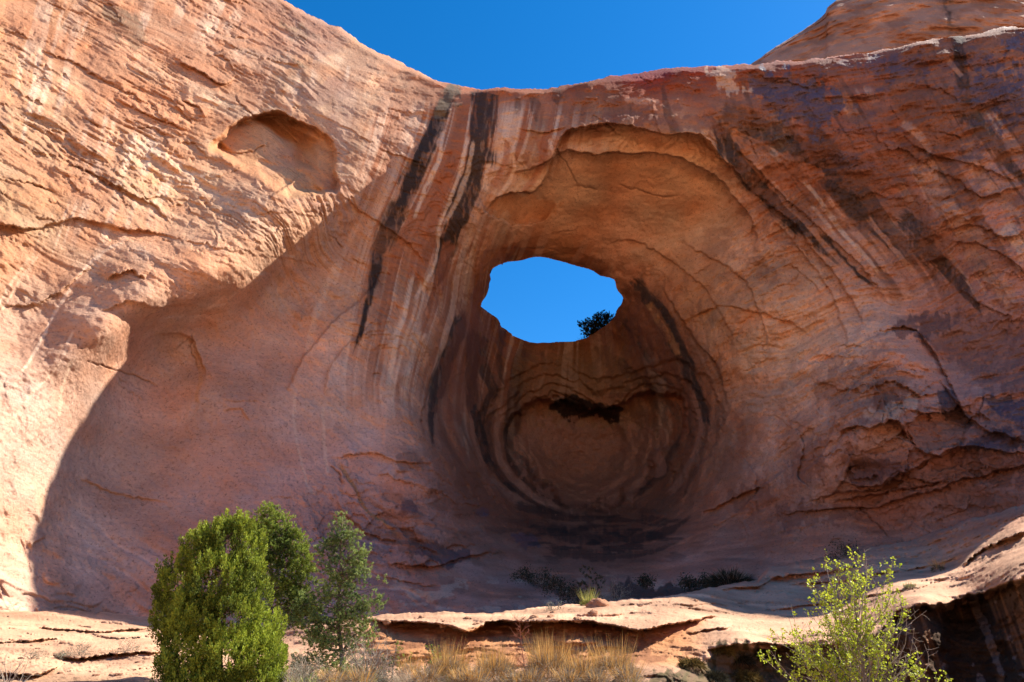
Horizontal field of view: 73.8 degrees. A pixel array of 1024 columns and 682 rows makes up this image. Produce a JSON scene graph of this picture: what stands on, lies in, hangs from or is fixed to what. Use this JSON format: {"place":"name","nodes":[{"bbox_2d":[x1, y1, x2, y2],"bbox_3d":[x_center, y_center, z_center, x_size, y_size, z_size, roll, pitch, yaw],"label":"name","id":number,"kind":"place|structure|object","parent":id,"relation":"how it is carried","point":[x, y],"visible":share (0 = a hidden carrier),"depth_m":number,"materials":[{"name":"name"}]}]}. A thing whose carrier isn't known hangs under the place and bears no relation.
{"place":"outdoors","nodes":[
{"label":"outdoors","id":0,"kind":"place"},
{"bbox_2d":[282,665,644,681],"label":"grass","id":1,"kind":"structure","parent":0,"point":[403,677],"depth_m":12.58,"materials":[{"name":"beige plant"}]},
{"bbox_2d":[393,644,426,680],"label":"dry tussock","id":2,"kind":"object","parent":1,"relation":"on","point":[402,668],"visible":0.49,"depth_m":13.13,"materials":[{"name":"plant"}]},
{"bbox_2d":[406,653,449,681],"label":"short tussock","id":3,"kind":"object","parent":1,"relation":"on","point":[425,673],"visible":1,"depth_m":11.92,"materials":[{"name":"plant"}]},
{"bbox_2d":[445,664,479,681],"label":"short tussock","id":4,"kind":"object","parent":1,"relation":"on","point":[459,674],"visible":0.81,"depth_m":11.87,"materials":[{"name":"plant"}]},
{"bbox_2d":[458,659,496,681],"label":"short tussock","id":5,"kind":"object","parent":1,"relation":"on","point":[479,673],"visible":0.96,"depth_m":11.80,"materials":[{"name":"plant"}]},
{"bbox_2d":[498,666,535,681],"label":"short tussock","id":6,"kind":"object","parent":1,"relation":"on","point":[514,676],"visible":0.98,"depth_m":12.06,"materials":[{"name":"plant"}]},
{"bbox_2d":[512,662,551,681],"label":"short tussock","id":7,"kind":"object","parent":1,"relation":"on","point":[535,674],"visible":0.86,"depth_m":12.15,"materials":[{"name":"plant"}]},
{"bbox_2d":[583,667,612,681],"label":"short tussock","id":8,"kind":"object","parent":1,"relation":"on","point":[595,677],"visible":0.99,"depth_m":11.97,"materials":[{"name":"plant"}]},
{"bbox_2d":[0,0,1023,622],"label":"sandstone cliff","id":9,"kind":"structure","parent":0,"point":[254,254],"depth_m":46.07,"materials":[{"name":"brown stone"}]},
{"bbox_2d":[378,641,412,678],"bbox_3d":[-2.474,6.558,13.972,0.833,0.817,0.366,-10,-28,19],"label":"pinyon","id":10,"kind":"object","parent":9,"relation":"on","point":[398,649],"visible":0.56,"depth_m":13.95,"materials":[{"name":"plant"}]},
{"bbox_2d":[507,562,539,583],"bbox_3d":[0.584,12.202,35.829,1.784,1.139,1.270,0,-26,0],"label":"seep shrub","id":11,"kind":"object","parent":9,"relation":"on","point":[523,573],"visible":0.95,"depth_m":35.75,"materials":[{"name":"green plant"}]},
{"bbox_2d":[523,564,556,589],"bbox_3d":[1.623,12.072,35.112,2.081,1.347,1.421,-13,-29,24],"label":"seep shrub","id":12,"kind":"object","parent":9,"relation":"on","point":[545,574],"visible":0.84,"depth_m":34.93,"materials":[{"name":"green plant"}]},
{"bbox_2d":[539,576,569,596],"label":"seep shrub","id":13,"kind":"object","parent":9,"relation":"on","point":[550,586],"visible":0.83,"depth_m":33.51,"materials":[{"name":"green plant"}]},
{"bbox_2d":[554,580,581,603],"bbox_3d":[2.646,11.829,32.061,1.367,1.145,1.273,0,-26,0],"label":"seep shrub","id":14,"kind":"object","parent":9,"relation":"on","point":[562,591],"visible":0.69,"depth_m":31.96,"materials":[{"name":"plant"}]},
{"bbox_2d":[577,309,613,337],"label":"rim juniper","id":15,"kind":"object","parent":9,"relation":"on","point":[590,326],"visible":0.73,"depth_m":75.80,"materials":[{"name":"green plant"}]},
{"bbox_2d":[632,570,657,590],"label":"seep shrub","id":16,"kind":"object","parent":9,"relation":"on","point":[646,582],"visible":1,"depth_m":33.16,"materials":[{"name":"green plant"}]},
{"bbox_2d":[672,572,699,591],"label":"seep shrub","id":17,"kind":"object","parent":9,"relation":"on","point":[686,582],"visible":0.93,"depth_m":33.02,"materials":[{"name":"green plant"}]},
{"bbox_2d":[690,569,711,589],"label":"seep shrub","id":18,"kind":"object","parent":9,"relation":"on","point":[702,580],"visible":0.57,"depth_m":32.13,"materials":[{"name":"green plant"}]},
{"bbox_2d":[0,504,1023,681],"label":"slickrock bench","id":19,"kind":"object","parent":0,"point":[969,625],"visible":0.57,"depth_m":18.63,"materials":[{"name":"beige stone"}]},
{"bbox_2d":[0,640,41,681],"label":"bare shrub","id":20,"kind":"object","parent":19,"relation":"on","point":[3,678],"visible":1,"depth_m":11.28,"materials":[{"name":"beige plant"}]},
{"bbox_2d":[20,644,48,659],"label":"sage tuft","id":21,"kind":"object","parent":19,"relation":"on","point":[33,656],"visible":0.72,"depth_m":17.35,"materials":[{"name":"beige plant"}]},
{"bbox_2d":[52,649,68,659],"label":"sage tuft","id":22,"kind":"object","parent":19,"relation":"on","point":[61,654],"visible":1,"depth_m":18.21,"materials":[{"name":"grey plant"}]},
{"bbox_2d":[65,640,94,658],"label":"sage tuft","id":23,"kind":"object","parent":19,"relation":"on","point":[79,653],"visible":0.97,"depth_m":18.47,"materials":[{"name":"beige plant"}]},
{"bbox_2d":[112,637,140,654],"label":"sage tuft","id":24,"kind":"object","parent":19,"relation":"on","point":[128,648],"visible":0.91,"depth_m":18.75,"materials":[{"name":"beige plant"}]},
{"bbox_2d":[147,506,289,681],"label":"juniper tree","id":25,"kind":"object","parent":19,"relation":"on","point":[201,660],"visible":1,"depth_m":13.62,"materials":[{"name":"green plant"}]},
{"bbox_2d":[248,500,327,632],"bbox_3d":[-5.479,5.902,16.109,2.321,4.302,1.249,-5,-26,10],"label":"pinyon tree","id":26,"kind":"object","parent":19,"relation":"on","point":[284,546],"visible":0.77,"depth_m":16.23,"materials":[{"name":"green plant"}]},
{"bbox_2d":[277,661,315,681],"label":"olive shrub","id":27,"kind":"object","parent":19,"relation":"on","point":[300,671],"visible":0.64,"depth_m":13.37,"materials":[{"name":"plant"}]},
{"bbox_2d":[286,644,333,680],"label":"bare shrub","id":28,"kind":"object","parent":19,"relation":"on","point":[301,666],"visible":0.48,"depth_m":14.00,"materials":[{"name":"plant"}]},
{"bbox_2d":[303,663,337,681],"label":"olive shrub","id":29,"kind":"object","parent":19,"relation":"on","point":[315,676],"visible":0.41,"depth_m":12.99,"materials":[{"name":"beige plant"}]},
{"bbox_2d":[315,663,352,681],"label":"short tussock","id":30,"kind":"object","parent":19,"relation":"on","point":[341,678],"visible":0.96,"depth_m":11.89,"materials":[{"name":"plant"}]},
{"bbox_2d":[282,511,388,675],"bbox_3d":[-4.066,5.827,15.572,2.546,3.946,1.176,0,-26,0],"label":"pinyon tree","id":31,"kind":"object","parent":19,"relation":"on","point":[319,622],"visible":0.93,"depth_m":15.47,"materials":[{"name":"green plant"}]},
{"bbox_2d":[333,657,366,681],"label":"olive shrub","id":32,"kind":"object","parent":19,"relation":"on","point":[347,670],"visible":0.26,"depth_m":12.80,"materials":[{"name":"grey plant"}]},
{"bbox_2d":[342,662,385,681],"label":"short tussock","id":33,"kind":"object","parent":19,"relation":"on","point":[356,675],"visible":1,"depth_m":11.88,"materials":[{"name":"plant"}]},
{"bbox_2d":[336,625,404,681],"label":"bare shrub","id":34,"kind":"object","parent":19,"relation":"on","point":[374,662],"visible":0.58,"depth_m":13.41,"materials":[{"name":"grey plant"}]},
{"bbox_2d":[366,667,388,681],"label":"olive shrub","id":35,"kind":"object","parent":19,"relation":"on","point":[381,678],"visible":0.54,"depth_m":12.88,"materials":[{"name":"grey plant"}]},
{"bbox_2d":[383,619,391,625],"bbox_3d":[-3.674,8.294,20.118,0.252,0.178,0.285,-1,-26,1],"label":"loose stone","id":36,"kind":"object","parent":19,"relation":"on","point":[387,622],"visible":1,"depth_m":20.04,"materials":[{"name":"brown stone"}]},
{"bbox_2d":[423,644,450,678],"bbox_3d":[-1.490,6.726,14.119,0.724,0.824,0.760,8,-27,-17],"label":"shaded plant","id":37,"kind":"object","parent":19,"relation":"on","point":[435,655],"visible":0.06,"depth_m":14.12,"materials":[{"name":"brown plant"}]},
{"bbox_2d":[419,636,473,681],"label":"dry tussock","id":38,"kind":"object","parent":19,"relation":"on","point":[453,661],"visible":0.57,"depth_m":12.39,"materials":[{"name":"plant"}]},
{"bbox_2d":[287,674,633,681],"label":"green grass","id":39,"kind":"structure","parent":19,"relation":"on","point":[374,680],"depth_m":12.43,"materials":[{"name":"green plant"}]},
{"bbox_2d":[471,635,525,681],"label":"dry tussock","id":40,"kind":"object","parent":19,"relation":"on","point":[500,667],"visible":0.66,"depth_m":12.52,"materials":[{"name":"plant"}]},
{"bbox_2d":[510,613,534,670],"bbox_3d":[0.278,6.432,14.216,0.703,1.433,0.533,5,-26,-10],"label":"dead sapling","id":41,"kind":"object","parent":19,"relation":"on","point":[520,638],"visible":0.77,"depth_m":14.26,"materials":[{"name":"brown plant"}]},
{"bbox_2d":[529,615,538,621],"bbox_3d":[0.608,7.655,18.828,0.276,0.198,0.252,-5,-26,9],"label":"loose stone","id":42,"kind":"object","parent":19,"relation":"on","point":[532,616],"visible":0.6,"depth_m":18.77,"materials":[{"name":"beige stone"}]},
{"bbox_2d":[517,627,584,681],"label":"dry tussock","id":43,"kind":"object","parent":19,"relation":"on","point":[551,660],"visible":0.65,"depth_m":12.69,"materials":[{"name":"plant"}]},
{"bbox_2d":[542,600,561,610],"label":"ledge tuft","id":44,"kind":"object","parent":19,"relation":"on","point":[558,605],"visible":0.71,"depth_m":19.96,"materials":[{"name":"beige plant"}]},
{"bbox_2d":[545,661,589,681],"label":"short tussock","id":45,"kind":"object","parent":19,"relation":"on","point":[574,675],"visible":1,"depth_m":11.97,"materials":[{"name":"plant"}]},
{"bbox_2d":[573,617,581,622],"bbox_3d":[1.727,7.354,17.988,0.257,0.160,0.226,4,-26,-8],"label":"loose stone","id":46,"kind":"object","parent":19,"relation":"on","point":[577,620],"visible":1,"depth_m":17.93,"materials":[{"name":"beige stone"}]},
{"bbox_2d":[563,580,594,604],"bbox_3d":[2.531,9.666,25.302,1.357,1.548,1.360,0,-26,0],"label":"shade shrub","id":47,"kind":"object","parent":19,"relation":"on","point":[577,600],"visible":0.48,"depth_m":25.27,"materials":[{"name":"plant"}]},
{"bbox_2d":[561,643,610,681],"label":"dry tussock","id":48,"kind":"object","parent":19,"relation":"on","point":[581,665],"visible":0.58,"depth_m":12.36,"materials":[{"name":"plant"}]},
{"bbox_2d":[576,587,600,605],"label":"yellow grass","id":49,"kind":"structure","parent":19,"relation":"on","point":[585,601],"depth_m":21.57,"materials":[{"name":"plant"}]},
{"bbox_2d":[576,565,606,598],"bbox_3d":[2.918,8.888,24.968,1.172,1.402,0.712,0,-26,0],"label":"pinyon sapling","id":50,"kind":"object","parent":19,"relation":"on","point":[589,577],"visible":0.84,"depth_m":25.00,"materials":[{"name":"green plant"}]},
{"bbox_2d":[588,609,597,615],"bbox_3d":[2.201,7.415,18.567,0.283,0.231,0.250,-21,-33,37],"label":"loose rock","id":51,"kind":"object","parent":19,"relation":"on","point":[593,612],"visible":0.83,"depth_m":18.49,"materials":[{"name":"stone"}]},
{"bbox_2d":[585,598,608,607],"bbox_3d":[2.513,7.838,20.103,0.618,0.509,0.584,19,-32,-34],"label":"loose rock","id":52,"kind":"object","parent":19,"relation":"on","point":[596,602],"visible":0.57,"depth_m":19.99,"materials":[{"name":"brown stone"}]},
{"bbox_2d":[594,577,633,600],"bbox_3d":[3.691,9.356,24.372,1.846,1.882,1.732,-17,-31,31],"label":"shade shrub","id":53,"kind":"object","parent":19,"relation":"on","point":[611,594],"visible":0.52,"depth_m":24.27,"materials":[{"name":"green plant"}]},
{"bbox_2d":[585,632,648,681],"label":"dry tussock","id":54,"kind":"object","parent":19,"relation":"on","point":[612,657],"visible":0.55,"depth_m":12.73,"materials":[{"name":"plant"}]},
{"bbox_2d":[604,658,645,681],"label":"short tussock","id":55,"kind":"object","parent":19,"relation":"on","point":[629,671],"visible":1,"depth_m":12.12,"materials":[{"name":"plant"}]},
{"bbox_2d":[677,655,708,673],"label":"moss tuft","id":56,"kind":"object","parent":19,"relation":"on","point":[687,662],"visible":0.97,"depth_m":14.40,"materials":[{"name":"green plant"}]},
{"bbox_2d":[702,667,733,681],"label":"bush","id":57,"kind":"object","parent":19,"relation":"on","point":[713,675],"visible":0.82,"depth_m":14.32,"materials":[{"name":"green plant"}]},
{"bbox_2d":[708,642,738,659],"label":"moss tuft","id":58,"kind":"object","parent":19,"relation":"on","point":[728,650],"visible":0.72,"depth_m":15.69,"materials":[{"name":"black plant"}]},
{"bbox_2d":[703,565,755,587],"bbox_3d":[9.645,10.773,30.351,2.711,1.687,2.677,0,-26,0],"label":"brown tussock","id":59,"kind":"object","parent":19,"relation":"on","point":[723,577],"visible":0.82,"depth_m":30.01,"materials":[{"name":"plant"}]},
{"bbox_2d":[730,652,757,669],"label":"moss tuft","id":60,"kind":"object","parent":19,"relation":"on","point":[748,659],"visible":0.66,"depth_m":16.06,"materials":[{"name":"black plant"}]},
{"bbox_2d":[731,666,765,681],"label":"bush","id":61,"kind":"object","parent":19,"relation":"on","point":[743,676],"visible":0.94,"depth_m":15.71,"materials":[{"name":"green plant"}]},
{"bbox_2d":[752,649,780,663],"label":"moss tuft","id":62,"kind":"object","parent":19,"relation":"on","point":[765,653],"visible":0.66,"depth_m":16.40,"materials":[{"name":"green plant"}]},
{"bbox_2d":[825,536,861,559],"bbox_3d":[14.170,9.033,29.044,1.894,1.343,1.791,0,-26,0],"label":"bush","id":63,"kind":"object","parent":19,"relation":"on","point":[843,551],"visible":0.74,"depth_m":29.12,"materials":[{"name":"green plant"}]},
{"bbox_2d":[757,546,951,681],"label":"leafy tree","id":64,"kind":"object","parent":19,"relation":"on","point":[858,644],"visible":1,"depth_m":9.29,"materials":[{"name":"green plant"}]},
{"bbox_2d":[902,581,919,590],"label":"crack tuft","id":65,"kind":"object","parent":19,"relation":"on","point":[909,586],"visible":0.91,"depth_m":18.86,"materials":[{"name":"beige plant"}]},
{"bbox_2d":[926,556,946,572],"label":"stalk tuft","id":66,"kind":"object","parent":19,"relation":"on","point":[936,566],"visible":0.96,"depth_m":22.35,"materials":[{"name":"plant"}]},
{"bbox_2d":[284,0,835,342],"label":"sky","id":67,"kind":"structure","parent":0,"point":[477,44],"materials":[{"name":"blue"}]},
{"bbox_2d":[751,0,1023,64],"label":"sandstone dome","id":68,"kind":"structure","parent":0,"point":[843,27],"depth_m":99.11,"materials":[{"name":"brown stone"}]}
]}

